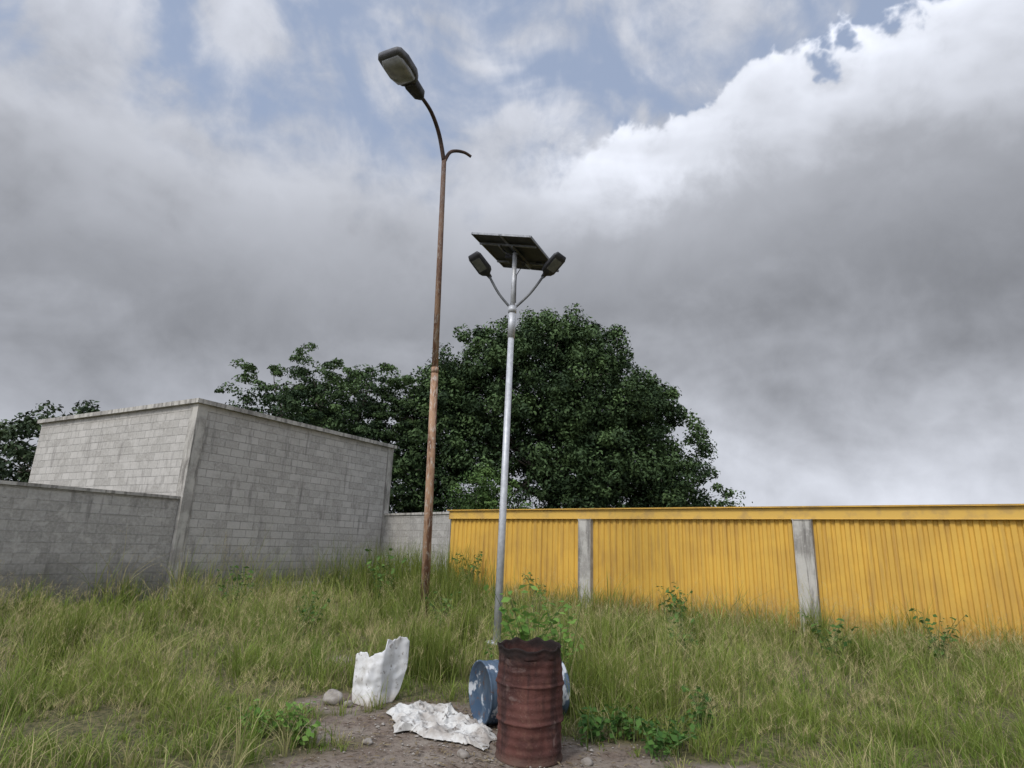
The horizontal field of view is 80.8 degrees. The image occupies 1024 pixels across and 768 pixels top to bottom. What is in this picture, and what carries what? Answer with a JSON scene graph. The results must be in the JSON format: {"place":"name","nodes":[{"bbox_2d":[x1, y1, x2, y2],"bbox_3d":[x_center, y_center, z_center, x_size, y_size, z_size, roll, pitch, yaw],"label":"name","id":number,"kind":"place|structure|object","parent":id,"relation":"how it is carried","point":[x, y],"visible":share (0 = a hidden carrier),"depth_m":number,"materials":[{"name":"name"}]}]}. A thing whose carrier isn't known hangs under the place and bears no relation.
{"place":"outdoors","nodes":[
{"label":"outdoors","id":0,"kind":"place"},
{"bbox_2d":[273,702,649,767],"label":"gravel","id":1,"kind":"structure","parent":0,"point":[416,736],"depth_m":5.22,"materials":[{"name":"grey gravel"}]},
{"bbox_2d":[0,592,1023,767],"bbox_3d":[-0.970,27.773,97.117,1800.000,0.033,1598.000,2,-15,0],"label":"ground","id":2,"kind":"structure","parent":0,"point":[572,753],"depth_m":5.54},
{"bbox_2d":[0,484,178,608],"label":"blockwork","id":3,"kind":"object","parent":2,"relation":"on","point":[51,531],"visible":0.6,"depth_m":14.45,"materials":[{"name":"grey concrete"}]},
{"bbox_2d":[0,480,179,498],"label":"coping","id":4,"kind":"object","parent":3,"relation":"on","point":[82,489],"visible":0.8,"depth_m":14.62,"materials":[{"name":"concrete"}]},
{"bbox_2d":[0,400,315,482],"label":"distant trees","id":5,"kind":"object","parent":2,"relation":"on","point":[27,426],"visible":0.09,"depth_m":49.18,"materials":[{"name":"green plant"}]},
{"bbox_2d":[162,403,208,599],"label":"column","id":6,"kind":"structure","parent":2,"relation":"on","point":[187,479],"depth_m":16.85,"materials":[{"name":"concrete"}]},
{"bbox_2d":[28,404,387,585],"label":"walls","id":7,"kind":"structure","parent":2,"relation":"on","point":[301,491],"depth_m":19.26,"materials":[{"name":"concrete"}]},
{"bbox_2d":[37,398,396,448],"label":"roof slab","id":8,"kind":"structure","parent":7,"relation":"on","point":[188,402],"depth_m":19.48,"materials":[{"name":"concrete"}]},
{"bbox_2d":[182,579,353,597],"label":"plinth beam","id":9,"kind":"structure","parent":7,"relation":"attached to","point":[259,586],"depth_m":18.34,"materials":[{"name":"concrete"}]},
{"bbox_2d":[217,565,254,611],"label":"leafy weed","id":10,"kind":"object","parent":2,"relation":"on","point":[239,578],"visible":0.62,"depth_m":12.59,"materials":[{"name":"green plant"}]},
{"bbox_2d":[227,698,292,737],"bbox_3d":[-2.243,2.998,5.382,0.386,0.295,0.475,-5,-16,24],"label":"leafy weed","id":11,"kind":"object","parent":2,"relation":"on","point":[262,719],"visible":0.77,"depth_m":5.36,"materials":[{"name":"green plant"}]},
{"bbox_2d":[276,696,321,748],"bbox_3d":[-1.801,2.913,5.161,0.412,0.370,0.388,2,-15,0],"label":"leafy weed","id":12,"kind":"object","parent":2,"relation":"on","point":[308,733],"visible":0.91,"depth_m":5.12,"materials":[{"name":"green plant"}]},
{"bbox_2d":[294,590,333,638],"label":"leafy weed","id":13,"kind":"object","parent":2,"relation":"on","point":[313,606],"visible":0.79,"depth_m":10.47,"materials":[{"name":"green plant"}]},
{"bbox_2d":[214,342,449,512],"bbox_3d":[-9.464,3.840,31.032,13.570,12.082,7.743,2,-15,0],"label":"acacia tree","id":14,"kind":"object","parent":2,"relation":"on","point":[331,417],"visible":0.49,"depth_m":30.75,"materials":[{"name":"green plant"}]},
{"bbox_2d":[322,689,342,704],"bbox_3d":[-1.936,3.377,6.484,0.207,0.154,0.224,7,-16,-18],"label":"stone","id":15,"kind":"object","parent":2,"relation":"on","point":[333,699],"visible":0.96,"depth_m":6.42,"materials":[{"name":"grey stone"}]},
{"bbox_2d":[344,700,353,707],"bbox_3d":[-1.736,3.390,6.382,0.095,0.075,0.112,13,-19,-36],"label":"stone","id":16,"kind":"object","parent":2,"relation":"on","point":[350,703],"visible":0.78,"depth_m":6.35,"materials":[{"name":"grey stone"}]},
{"bbox_2d":[363,738,372,744],"bbox_3d":[-1.262,3.128,5.263,0.090,0.060,0.084,5,-15,-11],"label":"stone","id":17,"kind":"object","parent":2,"relation":"on","point":[366,740],"visible":0.93,"depth_m":5.23,"materials":[{"name":"grey stone"}]},
{"bbox_2d":[352,636,409,706],"bbox_3d":[-1.429,3.169,6.661,0.610,0.667,0.325,7,-16,-19],"label":"plastic sack","id":18,"kind":"object","parent":2,"relation":"on","point":[375,671],"visible":0.96,"depth_m":6.64,"materials":[{"name":"white plastic"}]},
{"bbox_2d":[364,548,407,605],"bbox_3d":[-3.431,5.152,15.991,1.149,1.544,0.896,11,-17,-30],"label":"leafy weed","id":19,"kind":"object","parent":2,"relation":"on","point":[383,566],"visible":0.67,"depth_m":15.91,"materials":[{"name":"green plant"}]},
{"bbox_2d":[378,448,393,562],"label":"column","id":20,"kind":"structure","parent":2,"relation":"on","point":[388,480],"depth_m":24.04,"materials":[{"name":"concrete"}]},
{"bbox_2d":[381,514,451,575],"bbox_3d":[-3.539,6.225,21.864,0.200,2.860,4.436,15,-20,-40],"label":"blockwork","id":21,"kind":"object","parent":2,"relation":"on","point":[409,528],"visible":0.36,"depth_m":22.00,"materials":[{"name":"grey concrete"}]},
{"bbox_2d":[384,512,448,515],"bbox_3d":[-3.490,4.805,22.245,0.280,0.077,4.436,15,-20,-40],"label":"coping","id":22,"kind":"object","parent":21,"relation":"on","point":[391,514],"visible":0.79,"depth_m":22.30,"materials":[{"name":"concrete"}]},
{"bbox_2d":[378,46,471,618],"bbox_3d":[-2.487,-1.268,14.637,0.759,13.663,3.664,-5,-17,26],"label":"street lamp","id":23,"kind":"object","parent":2,"relation":"on","point":[398,65],"visible":0.96,"depth_m":15.16,"materials":[{"name":"metal"}]},
{"bbox_2d":[386,700,496,750],"bbox_3d":[-0.718,3.224,5.742,0.873,0.101,1.616,10,-17,-29],"label":"plastic sack","id":24,"kind":"object","parent":2,"relation":"on","point":[442,721],"visible":1,"depth_m":5.64,"materials":[{"name":"white plastic"}]},
{"bbox_2d":[425,591,460,631],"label":"leafy weed","id":25,"kind":"object","parent":2,"relation":"on","point":[445,613],"visible":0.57,"depth_m":11.85,"materials":[{"name":"green plant"}]},
{"bbox_2d":[457,749,469,758],"bbox_3d":[-0.403,3.080,4.995,0.093,0.077,0.113,13,-18,-34],"label":"stone","id":26,"kind":"object","parent":2,"relation":"on","point":[462,754],"visible":0.94,"depth_m":4.97,"materials":[{"name":"grey stone"}]},
{"bbox_2d":[453,551,481,587],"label":"leafy weed","id":27,"kind":"object","parent":2,"relation":"on","point":[475,561],"visible":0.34,"depth_m":18.77,"materials":[{"name":"green plant"}]},
{"bbox_2d":[441,463,532,509],"bbox_3d":[-0.806,5.782,24.045,4.035,5.267,3.046,2,-15,0],"label":"sapling","id":28,"kind":"object","parent":2,"relation":"on","point":[487,500],"visible":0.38,"depth_m":23.96,"materials":[{"name":"green plant"}]},
{"bbox_2d":[484,644,496,659],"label":"leafy weed","id":29,"kind":"object","parent":2,"relation":"on","point":[491,655],"visible":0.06,"depth_m":6.91,"materials":[{"name":"green plant"}]},
{"bbox_2d":[273,698,748,767],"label":"dead leaves","id":30,"kind":"object","parent":2,"relation":"on","point":[441,749],"visible":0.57,"depth_m":5.08,"materials":[{"name":"brown plant"}]},
{"bbox_2d":[0,525,1023,767],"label":"grass","id":31,"kind":"structure","parent":2,"relation":"on","point":[605,656],"depth_m":7.65,"materials":[{"name":"green plant"}]},
{"bbox_2d":[468,232,565,645],"bbox_3d":[0.136,0.877,11.795,1.859,8.223,1.771,-5,-17,25],"label":"solar street lamp","id":32,"kind":"object","parent":2,"relation":"on","point":[515,252],"visible":0.99,"depth_m":12.29,"materials":[{"name":"metal"}]},
{"bbox_2d":[472,258,486,271],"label":"lamp lens","id":33,"kind":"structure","parent":32,"relation":"in","point":[477,263],"depth_m":12.34,"materials":[{"name":"grey glass"}]},
{"bbox_2d":[547,258,561,272],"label":"lamp lens","id":34,"kind":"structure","parent":32,"relation":"in","point":[555,263],"depth_m":12.36,"materials":[{"name":"grey glass"}]},
{"bbox_2d":[469,660,569,724],"bbox_3d":[0.071,3.110,6.125,0.870,0.600,0.600,9,11,-24],"label":"blue oil drum","id":35,"kind":"object","parent":2,"relation":"on","point":[483,696],"visible":0.26,"depth_m":5.96,"materials":[{"name":"blue metal"}]},
{"bbox_2d":[495,637,563,767],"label":"rusty oil drum","id":36,"kind":"object","parent":2,"relation":"on","point":[530,684],"visible":0.99,"depth_m":4.96,"materials":[{"name":"metal"}]},
{"bbox_2d":[483,579,571,640],"bbox_3d":[0.251,3.033,7.223,0.988,1.345,0.963,-3,-16,17],"label":"leafy weed","id":37,"kind":"object","parent":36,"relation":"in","point":[522,629],"visible":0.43,"depth_m":7.11,"materials":[{"name":"green plant"}]},
{"bbox_2d":[522,569,546,611],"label":"leafy weed","id":38,"kind":"object","parent":2,"relation":"on","point":[533,585],"visible":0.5,"depth_m":15.96,"materials":[{"name":"green plant"}]},
{"bbox_2d":[539,599,587,684],"bbox_3d":[0.503,3.133,7.088,0.710,1.098,0.628,-11,-20,41],"label":"leafy weed","id":39,"kind":"object","parent":2,"relation":"on","point":[566,634],"visible":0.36,"depth_m":7.13,"materials":[{"name":"green plant"}]},
{"bbox_2d":[391,303,752,512],"bbox_3d":[2.904,2.979,32.218,18.934,15.203,10.339,2,-15,0],"label":"shade tree","id":40,"kind":"object","parent":2,"relation":"on","point":[606,454],"visible":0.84,"depth_m":30.14,"materials":[{"name":"green plant"}]},
{"bbox_2d":[581,757,592,766],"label":"stone","id":41,"kind":"object","parent":2,"relation":"on","point":[588,761],"visible":0.97,"depth_m":4.90,"materials":[{"name":"grey stone"}]},
{"bbox_2d":[577,705,610,747],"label":"leafy weed","id":42,"kind":"object","parent":2,"relation":"on","point":[595,732],"visible":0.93,"depth_m":5.50,"materials":[{"name":"green plant"}]},
{"bbox_2d":[589,700,642,743],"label":"leafy weed","id":43,"kind":"object","parent":2,"relation":"on","point":[615,721],"visible":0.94,"depth_m":5.62,"materials":[{"name":"green plant"}]},
{"bbox_2d":[629,709,699,749],"bbox_3d":[1.461,3.135,5.421,0.750,0.301,0.454,9,-16,-24],"label":"leafy weed","id":44,"kind":"object","parent":2,"relation":"on","point":[669,739],"visible":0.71,"depth_m":5.44,"materials":[{"name":"green plant"}]},
{"bbox_2d":[639,719,696,760],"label":"leafy weed","id":45,"kind":"object","parent":2,"relation":"on","point":[657,745],"visible":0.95,"depth_m":5.16,"materials":[{"name":"green plant"}]},
{"bbox_2d":[657,582,685,616],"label":"leafy weed","id":46,"kind":"object","parent":2,"relation":"on","point":[678,601],"visible":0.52,"depth_m":14.07,"materials":[{"name":"green plant"}]},
{"bbox_2d":[664,608,697,668],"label":"leafy weed","id":47,"kind":"object","parent":2,"relation":"on","point":[677,620],"visible":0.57,"depth_m":8.91,"materials":[{"name":"green plant"}]},
{"bbox_2d":[658,589,703,637],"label":"leafy weed","id":48,"kind":"object","parent":2,"relation":"on","point":[670,605],"visible":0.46,"depth_m":11.93,"materials":[{"name":"green plant"}]},
{"bbox_2d":[681,685,716,731],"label":"leafy weed","id":49,"kind":"object","parent":2,"relation":"on","point":[700,707],"visible":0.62,"depth_m":5.97,"materials":[{"name":"green plant"}]},
{"bbox_2d":[447,504,1023,652],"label":"yellow fence","id":50,"kind":"object","parent":2,"relation":"on","point":[968,559],"visible":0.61,"depth_m":13.85,"materials":[{"name":"metal"}]},
{"bbox_2d":[797,612,863,669],"bbox_3d":[5.024,4.045,9.444,0.789,0.862,0.578,2,-15,0],"label":"leafy weed","id":51,"kind":"object","parent":2,"relation":"on","point":[838,626],"visible":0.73,"depth_m":9.49,"materials":[{"name":"green plant"}]},
{"bbox_2d":[909,608,967,664],"bbox_3d":[7.090,4.214,9.927,0.456,0.925,0.838,8,-16,-23],"label":"leafy weed","id":52,"kind":"object","parent":2,"relation":"on","point":[944,638],"visible":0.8,"depth_m":9.91,"materials":[{"name":"green plant"}]},
{"bbox_2d":[0,0,1023,512],"label":"sky","id":53,"kind":"structure","parent":0,"point":[805,218],"materials":[{"name":"grey"}]}
]}

